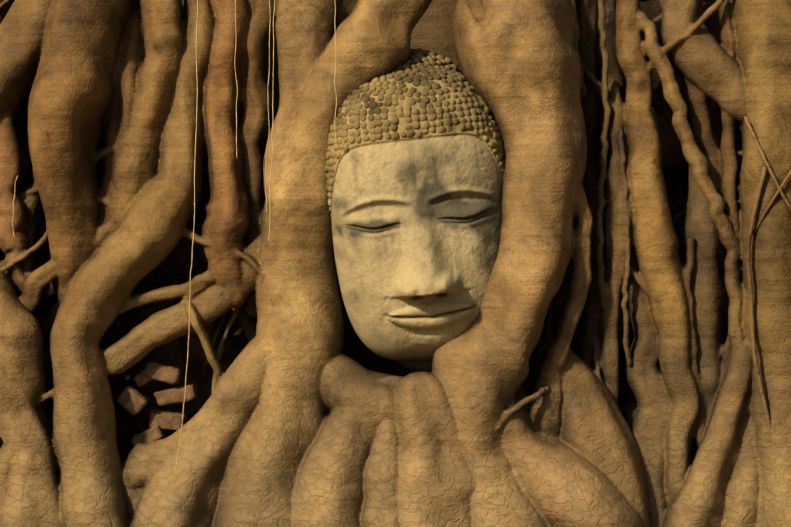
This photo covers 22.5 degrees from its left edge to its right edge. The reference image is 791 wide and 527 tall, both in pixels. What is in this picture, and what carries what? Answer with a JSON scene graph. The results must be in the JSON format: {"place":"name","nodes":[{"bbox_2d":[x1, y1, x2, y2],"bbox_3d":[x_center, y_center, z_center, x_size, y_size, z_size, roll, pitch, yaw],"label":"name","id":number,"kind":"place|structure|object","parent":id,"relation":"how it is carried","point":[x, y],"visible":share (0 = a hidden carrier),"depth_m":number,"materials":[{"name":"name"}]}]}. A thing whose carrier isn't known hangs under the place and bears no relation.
{"place":"outdoors","nodes":[
{"label":"outdoors","id":0,"kind":"place"},
{"label":"ground","id":1,"kind":"structure","parent":0,"visible":0},
{"bbox_2d":[0,0,742,448],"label":"trunk","id":2,"kind":"object","parent":1,"relation":"on","point":[432,30],"depth_m":3.82,"materials":[{"name":"brown plant"}]},
{"bbox_2d":[0,0,790,526],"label":"tree roots","id":3,"kind":"object","parent":1,"relation":"on","point":[296,418],"visible":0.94,"depth_m":3.52,"materials":[{"name":"brown plant"}]},
{"bbox_2d":[131,425,164,446],"bbox_3d":[-0.451,0.315,3.630,0.060,0.046,0.038,0,2,1],"label":"brick rubble","id":4,"kind":"object","parent":3,"relation":"on","point":[153,434],"visible":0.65,"depth_m":3.61,"materials":[{"name":"brick"}]},
{"bbox_2d":[117,384,149,414],"bbox_3d":[-0.475,0.247,3.616,0.056,0.053,0.055,0,2,1],"label":"brick rubble","id":5,"kind":"object","parent":4,"relation":"on","point":[133,399],"visible":1,"depth_m":3.59,"materials":[{"name":"brick"}]},
{"bbox_2d":[134,369,152,386],"bbox_3d":[-0.454,0.205,3.614,0.039,0.038,0.034,0,2,1],"label":"brick rubble","id":6,"kind":"object","parent":5,"relation":"on","point":[141,379],"visible":0.75,"depth_m":3.60,"materials":[{"name":"brick"}]},
{"bbox_2d":[12,0,336,469],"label":"aerial roots","id":7,"kind":"object","parent":3,"relation":"hanging from","point":[236,155],"visible":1,"depth_m":3.37,"materials":[{"name":"brown plant"}]},
{"bbox_2d":[324,48,503,371],"bbox_3d":[0.043,-0.090,3.563,0.348,0.591,0.376,0,2,1],"label":"buddha head","id":8,"kind":"object","parent":3,"relation":"in","point":[414,168],"visible":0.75,"depth_m":3.43},
{"bbox_2d":[744,116,790,431],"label":"clinging vines","id":9,"kind":"object","parent":3,"relation":"attached to","point":[752,231],"visible":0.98,"depth_m":3.48,"materials":[{"name":"brown plant"}]},
{"bbox_3d":[-0.378,0.326,3.640,0.057,0.038,0.039,0,2,1],"label":"brick rubble","id":10,"kind":"object","parent":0,"visible":0},
{"bbox_2d":[149,409,186,429],"bbox_3d":[-0.415,0.285,3.640,0.069,0.038,0.048,0,2,1],"label":"brick rubble","id":11,"kind":"object","parent":10,"relation":"on","point":[167,419],"visible":0.83,"depth_m":3.62,"materials":[{"name":"brick"}]},
{"bbox_2d":[154,383,197,405],"bbox_3d":[-0.399,0.239,3.625,0.080,0.041,0.041,0,2,1],"label":"brick rubble","id":12,"kind":"object","parent":11,"relation":"on","point":[171,395],"visible":1,"depth_m":3.61,"materials":[{"name":"brick"}]},
{"bbox_2d":[145,360,181,384],"bbox_3d":[-0.423,0.198,3.613,0.068,0.043,0.046,0,2,1],"label":"brick rubble","id":13,"kind":"object","parent":12,"relation":"on","point":[163,372],"visible":1,"depth_m":3.59,"materials":[{"name":"brick"}]}
]}

